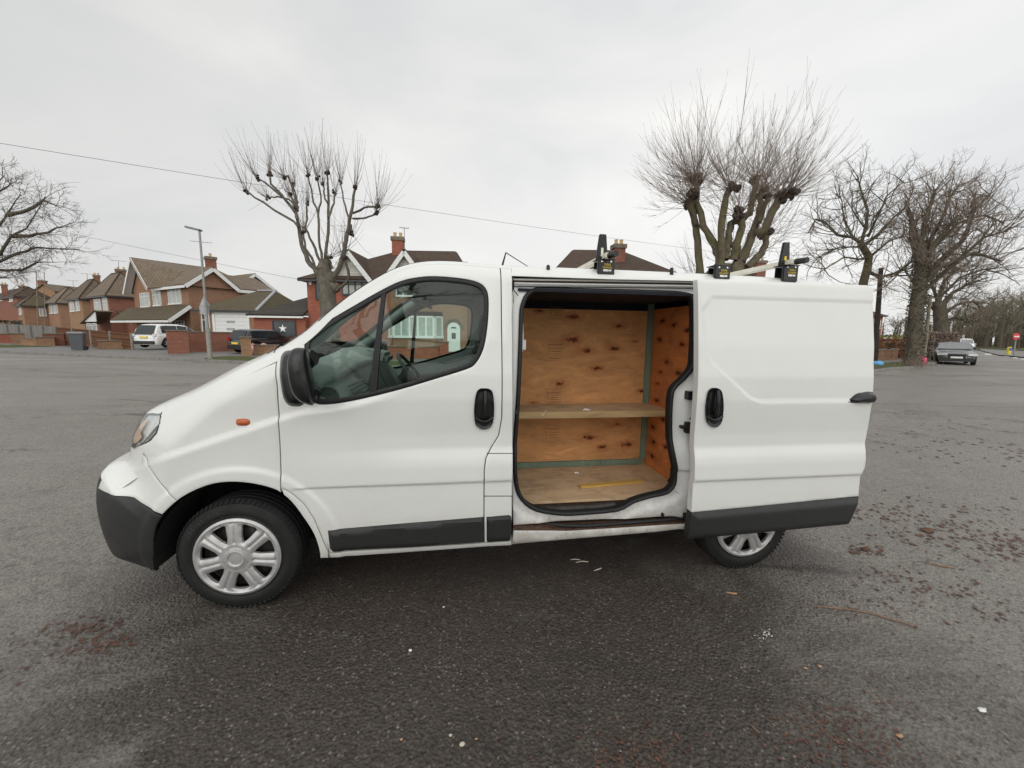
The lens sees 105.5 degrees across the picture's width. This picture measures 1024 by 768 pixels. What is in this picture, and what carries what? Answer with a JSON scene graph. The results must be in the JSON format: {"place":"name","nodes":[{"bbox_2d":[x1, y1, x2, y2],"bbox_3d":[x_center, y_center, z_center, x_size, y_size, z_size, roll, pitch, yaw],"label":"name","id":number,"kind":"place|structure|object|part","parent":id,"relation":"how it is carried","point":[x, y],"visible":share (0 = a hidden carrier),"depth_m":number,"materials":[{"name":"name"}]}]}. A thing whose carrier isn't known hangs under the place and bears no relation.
{"place":"outdoors","nodes":[
{"label":"outdoors","id":0,"kind":"place"},
{"bbox_2d":[0,143,705,250],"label":"overhead wire","id":1,"kind":"object","parent":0,"point":[300,191],"visible":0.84,"depth_m":20.90,"materials":[{"name":"black rubber"}]},
{"bbox_2d":[0,339,932,368],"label":"pavement","id":2,"kind":"structure","parent":0,"point":[153,351],"depth_m":23.35,"materials":[{"name":"grey concrete"}]},
{"bbox_2d":[0,319,22,324],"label":"bush","id":3,"kind":"object","parent":2,"relation":"on","point":[14,321],"visible":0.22,"depth_m":42.89,"materials":[{"name":"green plant"}]},
{"bbox_2d":[0,344,50,346],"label":"verge","id":4,"kind":"structure","parent":2,"relation":"on","point":[1,345],"depth_m":28.17,"materials":[{"name":"green plant"}]},
{"bbox_2d":[12,292,49,325],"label":"brick house","id":5,"kind":"structure","parent":2,"relation":"on","point":[27,312],"depth_m":70.79,"materials":[{"name":"brick"}]},
{"bbox_2d":[38,307,46,315],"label":"window","id":6,"kind":"structure","parent":5,"relation":"in","point":[41,309],"depth_m":71.37,"materials":[{"name":"white glass"}]},
{"bbox_2d":[36,274,38,325],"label":"antenna mast","id":7,"kind":"object","parent":2,"relation":"on","point":[37,300],"visible":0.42,"depth_m":44.52,"materials":[{"name":"grey metal"}]},
{"bbox_2d":[44,273,45,325],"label":"antenna mast","id":8,"kind":"object","parent":2,"relation":"on","point":[44,301],"visible":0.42,"depth_m":44.89,"materials":[{"name":"grey metal"}]},
{"bbox_2d":[43,280,73,327],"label":"brick house","id":9,"kind":"structure","parent":2,"relation":"on","point":[58,310],"depth_m":69.33,"materials":[{"name":"brown brick"}]},
{"bbox_2d":[49,304,53,313],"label":"window","id":10,"kind":"structure","parent":9,"relation":"in","point":[51,309],"depth_m":70.38,"materials":[{"name":"white glass"}]},
{"bbox_2d":[53,304,57,313],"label":"window","id":11,"kind":"structure","parent":9,"relation":"in","point":[55,305],"depth_m":69.06,"materials":[{"name":"white glass"}]},
{"bbox_2d":[66,332,88,349],"bbox_3d":[-27.399,-2.717,24.582,0.766,1.144,0.821,-4,9,-34],"label":"wheelie bin","id":12,"kind":"object","parent":2,"relation":"on","point":[77,340],"visible":0.99,"depth_m":24.35,"materials":[{"name":"grey plastic"}]},
{"bbox_2d":[63,273,100,329],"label":"brick house","id":13,"kind":"structure","parent":2,"relation":"on","point":[79,305],"depth_m":59.12,"materials":[{"name":"brick"}]},
{"bbox_2d":[69,301,74,311],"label":"window","id":14,"kind":"structure","parent":13,"relation":"in","point":[71,304],"depth_m":59.93,"materials":[{"name":"white glass"}]},
{"bbox_2d":[75,300,79,310],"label":"window","id":15,"kind":"structure","parent":13,"relation":"in","point":[77,304],"depth_m":58.54,"materials":[{"name":"white plastic"}]},
{"bbox_2d":[54,326,134,349],"bbox_3d":[-30.811,-3.383,28.502,11.835,1.600,0.145,4,8,24],"label":"panel fence","id":16,"kind":"object","parent":2,"relation":"on","point":[92,336],"visible":0.62,"depth_m":28.07,"materials":[{"name":"wood"}]},
{"bbox_2d":[80,260,136,338],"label":"brick house","id":17,"kind":"structure","parent":2,"relation":"on","point":[109,300],"depth_m":52.34,"materials":[{"name":"brown brick"}]},
{"bbox_2d":[86,323,91,329],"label":"window","id":18,"kind":"structure","parent":17,"relation":"in","point":[89,325],"depth_m":51.19,"materials":[{"name":"white plastic"}]},
{"bbox_2d":[92,323,97,330],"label":"window","id":19,"kind":"structure","parent":17,"relation":"in","point":[94,325],"depth_m":50.19,"materials":[{"name":"white plastic"}]},
{"bbox_2d":[93,299,101,309],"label":"window","id":20,"kind":"structure","parent":17,"relation":"in","point":[97,302],"depth_m":53.44,"materials":[{"name":"white glass"}]},
{"bbox_2d":[102,297,108,310],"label":"window","id":21,"kind":"structure","parent":17,"relation":"in","point":[104,299],"depth_m":51.95,"materials":[{"name":"white plastic"}]},
{"bbox_2d":[132,324,192,347],"bbox_3d":[-24.555,-3.502,28.136,2.140,1.636,4.428,1,7,2],"label":"parked car","id":22,"kind":"object","parent":2,"relation":"on","point":[145,335],"visible":0.41,"depth_m":26.17,"materials":[{"name":"white paint"}]},
{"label":"rear window","id":23,"kind":"part","parent":22,"relation":"part of","materials":[{"name":"grey glass"}]},
{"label":"side window","id":24,"kind":"part","parent":22,"relation":"part of","materials":[{"name":"black glass"}]},
{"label":"side window","id":25,"kind":"part","parent":22,"relation":"part of","materials":[{"name":"black glass"}]},
{"bbox_2d":[192,289,307,331],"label":"garage block","id":26,"kind":"structure","parent":2,"relation":"on","point":[228,315],"depth_m":35.81,"materials":[{"name":"beige brick"}]},
{"bbox_2d":[201,314,210,331],"bbox_3d":[-28.152,-5.420,35.794,0.724,2.073,0.180,1,7,0],"label":"window","id":27,"kind":"structure","parent":26,"relation":"in","point":[202,315],"depth_m":35.75,"materials":[{"name":"white plastic"}]},
{"bbox_2d":[212,312,250,331],"bbox_3d":[-25.791,-5.137,35.820,3.375,2.955,0.160,1,7,0],"label":"garage door","id":28,"kind":"structure","parent":26,"relation":"in","point":[221,321],"depth_m":35.71,"materials":[{"name":"white plastic"}]},
{"bbox_2d":[226,329,292,351],"bbox_3d":[-16.005,-2.807,25.187,2.040,1.467,3.974,3,8,19],"label":"parked car","id":29,"kind":"object","parent":2,"relation":"on","point":[265,336],"visible":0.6,"depth_m":23.93,"materials":[{"name":"black paint"}]},
{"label":"rear window","id":30,"kind":"part","parent":29,"relation":"part of","materials":[{"name":"grey glass"}]},
{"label":"side window","id":31,"kind":"part","parent":29,"relation":"part of","materials":[{"name":"black glass"}]},
{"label":"side window","id":32,"kind":"part","parent":29,"relation":"part of","materials":[{"name":"black glass"}]},
{"bbox_2d":[252,344,278,354],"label":"brick wall","id":33,"kind":"structure","parent":2,"relation":"on","point":[261,349],"depth_m":22.39,"materials":[{"name":"brown brick"}]},
{"bbox_2d":[245,298,308,339],"bbox_3d":[-16.656,-4.885,30.367,4.038,4.523,6.366,1,7,0],"label":"house extension","id":34,"kind":"object","parent":2,"relation":"on","point":[288,320],"visible":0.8,"depth_m":27.61,"materials":[{"name":"orange brick"}]},
{"bbox_2d":[272,320,296,336],"bbox_3d":[-16.156,-3.922,27.615,1.651,1.156,0.180,1,7,0],"label":"window","id":35,"kind":"structure","parent":34,"relation":"in","point":[285,328],"depth_m":27.60,"materials":[{"name":"grey glass"}]},
{"bbox_2d":[204,356,414,364],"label":"verge","id":36,"kind":"structure","parent":2,"relation":"on","point":[252,358],"depth_m":19.18,"materials":[{"name":"green plant"}]},
{"bbox_2d":[184,226,212,358],"bbox_3d":[-15.061,-4.429,18.964,1.651,6.377,0.583,5,9,32],"label":"street lamp","id":37,"kind":"object","parent":36,"relation":"on","point":[204,306],"visible":0.95,"depth_m":18.78,"materials":[{"name":"metal"}]},
{"bbox_2d":[215,118,411,341],"bbox_3d":[-10.546,-7.715,21.105,11.773,12.842,5.144,2,8,12],"label":"pollarded tree","id":38,"kind":"object","parent":2,"relation":"on","point":[329,286],"visible":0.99,"depth_m":20.69,"materials":[{"name":"grey plant"}]},
{"bbox_2d":[297,227,470,352],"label":"semi detached house","id":39,"kind":"structure","parent":2,"relation":"on","point":[436,324],"depth_m":27.86,"materials":[{"name":"orange brick"}]},
{"bbox_2d":[61,231,304,280],"bbox_3d":[-26.767,-10.151,30.000,27.324,5.037,0.018,3,8,18],"label":"overhead wire","id":40,"kind":"object","parent":39,"relation":"attached to","point":[192,258],"visible":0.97,"depth_m":29.00,"materials":[{"name":"black rubber"}]},
{"bbox_2d":[314,281,318,299],"bbox_3d":[-13.827,-6.639,27.668,0.341,1.263,0.180,1,7,0],"label":"window","id":41,"kind":"structure","parent":39,"relation":"in","point":[316,286],"depth_m":27.66,"materials":[{"name":"grey glass"}]},
{"bbox_2d":[341,282,367,295],"bbox_3d":[-11.143,-6.816,27.645,1.895,1.047,0.180,1,7,0],"label":"window","id":42,"kind":"structure","parent":39,"relation":"in","point":[350,287],"depth_m":27.63,"materials":[{"name":"white glass"}]},
{"bbox_2d":[388,327,392,337],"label":"window","id":43,"kind":"structure","parent":39,"relation":"in","point":[390,330],"depth_m":27.65,"materials":[{"name":"white plastic"}]},
{"bbox_2d":[396,289,412,296],"bbox_3d":[-7.235,-6.744,27.654,2.040,1.095,0.180,1,7,0],"label":"window","id":44,"kind":"structure","parent":39,"relation":"in","point":[398,294],"depth_m":27.64,"materials":[{"name":"white plastic"}]},
{"bbox_2d":[393,316,434,337],"bbox_3d":[-6.896,-4.002,27.302,2.895,1.558,0.180,1,7,0],"label":"window","id":45,"kind":"structure","parent":39,"relation":"in","point":[425,325],"depth_m":27.31,"materials":[{"name":"white plastic"}]},
{"bbox_2d":[434,316,443,337],"bbox_3d":[-5.189,-4.024,27.671,0.180,1.558,0.793,6,9,32],"label":"window","id":46,"kind":"structure","parent":39,"relation":"in","point":[438,320],"depth_m":27.66,"materials":[{"name":"white plastic"}]},
{"bbox_2d":[447,323,459,351],"bbox_3d":[-4.203,-3.380,28.116,0.912,2.086,0.125,1,7,0],"label":"front door","id":47,"kind":"structure","parent":39,"relation":"in","point":[453,330],"depth_m":28.06,"materials":[{"name":"white plastic"}]},
{"bbox_2d":[626,82,765,273],"bbox_3d":[9.209,-8.082,20.770,6.698,14.168,7.030,5,9,32],"label":"pollarded tree","id":48,"kind":"object","parent":2,"relation":"on","point":[692,194],"visible":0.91,"depth_m":20.41,"materials":[{"name":"brown plant"}]},
{"bbox_2d":[646,51,887,275],"bbox_3d":[12.373,-8.343,20.279,10.050,14.944,7.869,0,7,-8],"label":"pollarded tree","id":49,"kind":"object","parent":2,"relation":"on","point":[722,246],"visible":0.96,"depth_m":19.55,"materials":[{"name":"brown plant"}]},
{"bbox_2d":[778,143,957,300],"bbox_3d":[25.113,-8.933,27.172,12.539,14.613,6.474,0,7,-8],"label":"bare tree","id":50,"kind":"object","parent":2,"relation":"on","point":[866,252],"visible":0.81,"depth_m":26.79,"materials":[{"name":"brown plant"}]},
{"bbox_2d":[874,268,882,360],"bbox_3d":[23.349,-4.402,24.853,0.288,5.968,1.088,4,8,21],"label":"telegraph pole","id":51,"kind":"object","parent":2,"relation":"on","point":[877,321],"visible":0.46,"depth_m":24.76,"materials":[{"name":"brown wood"}]},
{"bbox_2d":[878,338,905,358],"bbox_3d":[29.118,-2.778,30.480,2.509,1.685,1.429,8,10,43],"label":"hedge","id":52,"kind":"object","parent":2,"relation":"on","point":[881,345],"visible":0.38,"depth_m":29.99,"materials":[{"name":"brown plant"}]},
{"bbox_2d":[885,343,905,355],"bbox_3d":[31.584,-2.763,32.015,1.457,1.322,1.213,8,10,44],"label":"bush","id":53,"kind":"object","parent":2,"relation":"on","point":[893,346],"visible":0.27,"depth_m":31.99,"materials":[{"name":"brown plant"}]},
{"bbox_2d":[874,362,925,368],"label":"verge","id":54,"kind":"structure","parent":2,"relation":"on","point":[888,364],"depth_m":21.39,"materials":[{"name":"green plant"}]},
{"bbox_2d":[874,361,883,364],"bbox_3d":[20.337,-1.144,21.629,0.578,0.319,0.454,0,7,-8],"label":"blue tub","id":55,"kind":"object","parent":54,"relation":"on","point":[878,363],"visible":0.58,"depth_m":21.47,"materials":[{"name":"plastic"}]},
{"bbox_2d":[855,146,1023,366],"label":"bare tree","id":56,"kind":"object","parent":2,"relation":"on","point":[923,254],"visible":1,"depth_m":22.24,"materials":[{"name":"brown plant"}]},
{"bbox_2d":[926,331,959,358],"bbox_3d":[33.138,-2.962,30.127,2.134,2.365,2.008,-6,10,-43],"label":"bush","id":57,"kind":"object","parent":2,"relation":"on","point":[951,335],"visible":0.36,"depth_m":29.80,"materials":[{"name":"brown plant"}]},
{"bbox_2d":[887,230,1023,340],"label":"bare tree","id":58,"kind":"object","parent":2,"relation":"on","point":[941,311],"visible":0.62,"depth_m":33.53,"materials":[{"name":"brown plant"}]},
{"bbox_2d":[0,342,1023,767],"bbox_3d":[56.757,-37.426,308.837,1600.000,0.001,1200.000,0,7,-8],"label":"road","id":59,"kind":"structure","parent":0,"point":[608,642],"depth_m":2.03,"materials":[{"name":"grey asphalt"}]},
{"bbox_2d":[0,333,10,342],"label":"wall pillar","id":60,"kind":"structure","parent":59,"relation":"on","point":[5,337],"depth_m":33.00,"materials":[{"name":"red brick"}]},
{"bbox_2d":[9,333,24,344],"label":"wall pillar","id":61,"kind":"structure","parent":59,"relation":"on","point":[15,339],"depth_m":30.83,"materials":[{"name":"brown brick"}]},
{"bbox_2d":[0,282,50,323],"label":"distant house","id":62,"kind":"structure","parent":59,"relation":"on","point":[8,300],"depth_m":78.13,"materials":[{"name":"red brick"}]},
{"bbox_2d":[0,324,54,337],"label":"board fence","id":63,"kind":"object","parent":59,"relation":"on","point":[31,331],"visible":0.37,"depth_m":33.78,"materials":[{"name":"grey wood"}]},
{"bbox_2d":[19,338,36,345],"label":"brick wall","id":64,"kind":"structure","parent":59,"relation":"on","point":[29,341],"depth_m":29.61,"materials":[{"name":"brown brick"}]},
{"bbox_2d":[34,337,54,345],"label":"brick wall","id":65,"kind":"structure","parent":59,"relation":"on","point":[45,341],"depth_m":29.25,"materials":[{"name":"beige brick"}]},
{"bbox_2d":[41,333,64,345],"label":"wall pillar","id":66,"kind":"structure","parent":59,"relation":"on","point":[59,338],"depth_m":30.07,"materials":[{"name":"red brick"}]},
{"bbox_2d":[35,279,76,296],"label":"distant house","id":67,"kind":"structure","parent":59,"relation":"on","point":[51,290],"depth_m":105.10,"materials":[{"name":"beige brick"}]},
{"bbox_2d":[0,153,118,300],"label":"bare tree","id":68,"kind":"object","parent":59,"relation":"on","point":[17,234],"visible":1,"depth_m":24.11,"materials":[{"name":"brown plant"}]},
{"bbox_2d":[96,340,122,348],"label":"brick wall","id":69,"kind":"structure","parent":59,"relation":"on","point":[109,344],"depth_m":26.34,"materials":[{"name":"beige brick"}]},
{"bbox_2d":[165,330,188,353],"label":"wall pillar","id":70,"kind":"structure","parent":59,"relation":"on","point":[177,342],"depth_m":22.47,"materials":[{"name":"red brick"}]},
{"bbox_2d":[110,240,280,331],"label":"brick house","id":71,"kind":"structure","parent":59,"relation":"on","point":[166,292],"depth_m":40.06,"materials":[{"name":"brown brick"}]},
{"bbox_2d":[139,292,150,306],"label":"window","id":72,"kind":"structure","parent":71,"relation":"in","point":[144,297],"depth_m":41.91,"materials":[{"name":"white glass"}]},
{"bbox_2d":[152,290,161,305],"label":"window","id":73,"kind":"structure","parent":71,"relation":"in","point":[156,295],"depth_m":40.37,"materials":[{"name":"white glass"}]},
{"bbox_2d":[167,288,181,304],"bbox_3d":[-33.251,-8.633,38.338,2.888,1.588,0.180,5,8,30],"label":"window","id":74,"kind":"structure","parent":71,"relation":"in","point":[174,295],"depth_m":38.33,"materials":[{"name":"white plastic"}]},
{"bbox_2d":[175,321,184,325],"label":"window","id":75,"kind":"structure","parent":71,"relation":"in","point":[176,322],"depth_m":38.34,"materials":[{"name":"white plastic"}]},
{"bbox_2d":[188,331,233,351],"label":"brick wall","id":76,"kind":"structure","parent":59,"relation":"on","point":[197,341],"depth_m":24.89,"materials":[{"name":"red brick"}]},
{"bbox_2d":[239,336,251,355],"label":"wall pillar","id":77,"kind":"structure","parent":59,"relation":"on","point":[246,349],"depth_m":21.44,"materials":[{"name":"beige brick"}]},
{"bbox_2d":[388,346,439,358],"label":"brick wall","id":78,"kind":"structure","parent":59,"relation":"on","point":[421,352],"depth_m":21.42,"materials":[{"name":"red brick"}]},
{"bbox_2d":[439,341,449,355],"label":"wall pillar","id":79,"kind":"structure","parent":59,"relation":"on","point":[444,347],"depth_m":21.59,"materials":[{"name":"orange brick"}]},
{"bbox_2d":[0,351,938,371],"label":"kerb","id":80,"kind":"structure","parent":59,"relation":"on","point":[243,362],"depth_m":19.87,"materials":[{"name":"concrete"}]},
{"bbox_2d":[96,234,876,607],"bbox_3d":[-0.161,0.069,3.144,4.886,2.169,2.316,0,7,-8],"label":"panel van","id":81,"kind":"object","parent":59,"relation":"on","point":[722,412],"visible":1,"depth_m":2.29,"materials":[{"name":"white paint"}]},
{"bbox_3d":[-0.740,0.137,2.185,1.354,1.633,0.216,0,7,-8],"label":"front door","id":82,"kind":"part","parent":81,"relation":"part of","materials":[{"name":"white paint"}]},
{"bbox_2d":[578,479,642,488],"bbox_3d":[0.711,0.714,2.787,0.490,0.016,0.045,-1,8,-14],"label":"timber offcut","id":83,"kind":"object","parent":81,"relation":"in","point":[610,483],"visible":1,"depth_m":2.77,"materials":[{"name":"yellow wood"}]},
{"bbox_3d":[1.646,0.165,2.389,1.190,1.553,0.190,0,7,-8],"label":"sliding door","id":84,"kind":"part","parent":81,"relation":"part of","materials":[{"name":"white paint"}]},
{"bbox_2d":[0,412,1023,767],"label":"leaf litter","id":85,"kind":"object","parent":59,"relation":"on","point":[98,648],"visible":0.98,"depth_m":1.88,"materials":[{"name":"brown plant"}]},
{"bbox_2d":[919,528,933,532],"bbox_3d":[3.383,1.190,3.174,0.091,0.018,0.080,4,8,23],"label":"fallen leaf","id":86,"kind":"object","parent":85,"relation":"on","point":[928,530],"visible":1,"depth_m":3.17,"materials":[{"name":"brown plant"}]},
{"bbox_2d":[9,538,1022,767],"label":"grit","id":87,"kind":"object","parent":59,"relation":"on","point":[653,672],"visible":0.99,"depth_m":1.69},
{"bbox_2d":[557,239,674,271],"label":"brick house","id":88,"kind":"structure","parent":59,"relation":"on","point":[579,258],"depth_m":27.72,"materials":[{"name":"brown tile"}]},
{"bbox_2d":[706,257,767,276],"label":"brick house","id":89,"kind":"structure","parent":59,"relation":"on","point":[761,273],"depth_m":41.82,"materials":[{"name":"brown brick"}]},
{"bbox_2d":[814,606,915,626],"bbox_3d":[1.982,1.302,2.209,0.460,0.007,0.052,3,8,19],"label":"twig","id":90,"kind":"object","parent":59,"relation":"on","point":[868,613],"visible":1,"depth_m":2.21,"materials":[{"name":"brown wood"}]},
{"bbox_2d":[860,546,869,550],"bbox_3d":[2.614,1.218,2.879,0.080,0.015,0.050,0,7,-8],"label":"fallen leaf","id":91,"kind":"object","parent":59,"relation":"on","point":[866,548],"visible":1,"depth_m":2.88,"materials":[{"name":"brown plant"}]},
{"bbox_2d":[873,311,887,335],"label":"brick house","id":92,"kind":"structure","parent":59,"relation":"on","point":[881,317],"depth_m":59.84,"materials":[{"name":"brown brick"}]},
{"bbox_2d":[878,349,886,360],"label":"wall pillar","id":93,"kind":"structure","parent":59,"relation":"on","point":[881,356],"depth_m":26.42,"materials":[{"name":"brown brick"}]},
{"bbox_2d":[885,349,892,359],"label":"wall pillar","id":94,"kind":"structure","parent":59,"relation":"on","point":[888,354],"depth_m":26.98,"materials":[{"name":"brown brick"}]},
{"bbox_2d":[891,349,899,359],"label":"wall pillar","id":95,"kind":"structure","parent":59,"relation":"on","point":[895,353],"depth_m":27.58,"materials":[{"name":"brown brick"}]},
{"bbox_2d":[878,334,931,354],"bbox_3d":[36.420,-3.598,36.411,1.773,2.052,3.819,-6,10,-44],"label":"hedge","id":96,"kind":"object","parent":59,"relation":"on","point":[889,336],"visible":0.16,"depth_m":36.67,"materials":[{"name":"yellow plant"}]},
{"bbox_2d":[926,562,954,568],"bbox_3d":[2.962,1.254,2.689,0.151,0.009,0.023,5,8,27],"label":"twig","id":97,"kind":"object","parent":59,"relation":"on","point":[941,565],"visible":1,"depth_m":2.68,"materials":[{"name":"brown wood"}]},
{"bbox_2d":[930,342,979,364],"bbox_3d":[29.986,-2.137,26.484,2.220,1.455,4.931,8,10,43],"label":"parked car","id":98,"kind":"object","parent":59,"relation":"on","point":[963,352],"visible":1,"depth_m":25.41,"materials":[{"name":"grey paint"}]},
{"bbox_2d":[958,339,975,349],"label":"parked car","id":99,"kind":"object","parent":59,"relation":"on","point":[971,342],"visible":0.34,"depth_m":67.01,"materials":[{"name":"white paint"}]},
{"bbox_2d":[977,707,986,712],"bbox_3d":[1.984,1.373,1.638,0.034,0.006,0.025,3,8,19],"label":"paper scrap","id":100,"kind":"object","parent":59,"relation":"on","point":[980,709],"visible":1,"depth_m":1.64,"materials":[{"name":"white paper"}]},
{"bbox_2d":[0,0,1023,341],"label":"sky","id":101,"kind":"structure","parent":0,"point":[533,113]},
{"bbox_2d":[923,295,931,356],"bbox_3d":[26.553,-3.539,24.914,0.200,4.326,0.857,6,9,33],"label":"telegraph pole","id":102,"kind":"object","parent":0,"point":[928,315],"visible":0.58,"depth_m":24.85,"materials":[{"name":"brown wood"}]},
{"bbox_2d":[975,348,1023,356],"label":"traffic island","id":103,"kind":"structure","parent":0,"point":[1003,352],"depth_m":50.80,"materials":[{"name":"grey concrete"}]},
{"bbox_2d":[1006,347,1011,353],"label":"traffic bollard","id":104,"kind":"object","parent":103,"relation":"on","point":[1008,350],"visible":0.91,"depth_m":43.46,"materials":[{"name":"yellow plastic"}]},
{"bbox_2d":[1013,333,1019,355],"bbox_3d":[51.228,-4.035,39.647,0.650,2.303,0.300,-2,8,-23],"label":"no entry sign","id":105,"kind":"object","parent":103,"relation":"on","point":[1016,336],"visible":1,"depth_m":39.55,"materials":[{"name":"red plastic"}]},
{"bbox_2d":[975,344,1023,349],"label":"grass bank","id":106,"kind":"structure","parent":0,"point":[995,347],"depth_m":76.81,"materials":[{"name":"green plant"}]},
{"bbox_2d":[880,280,1023,347],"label":"woods","id":107,"kind":"object","parent":106,"relation":"on","point":[1010,323],"visible":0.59,"depth_m":82.86,"materials":[{"name":"brown plant"}]}
]}

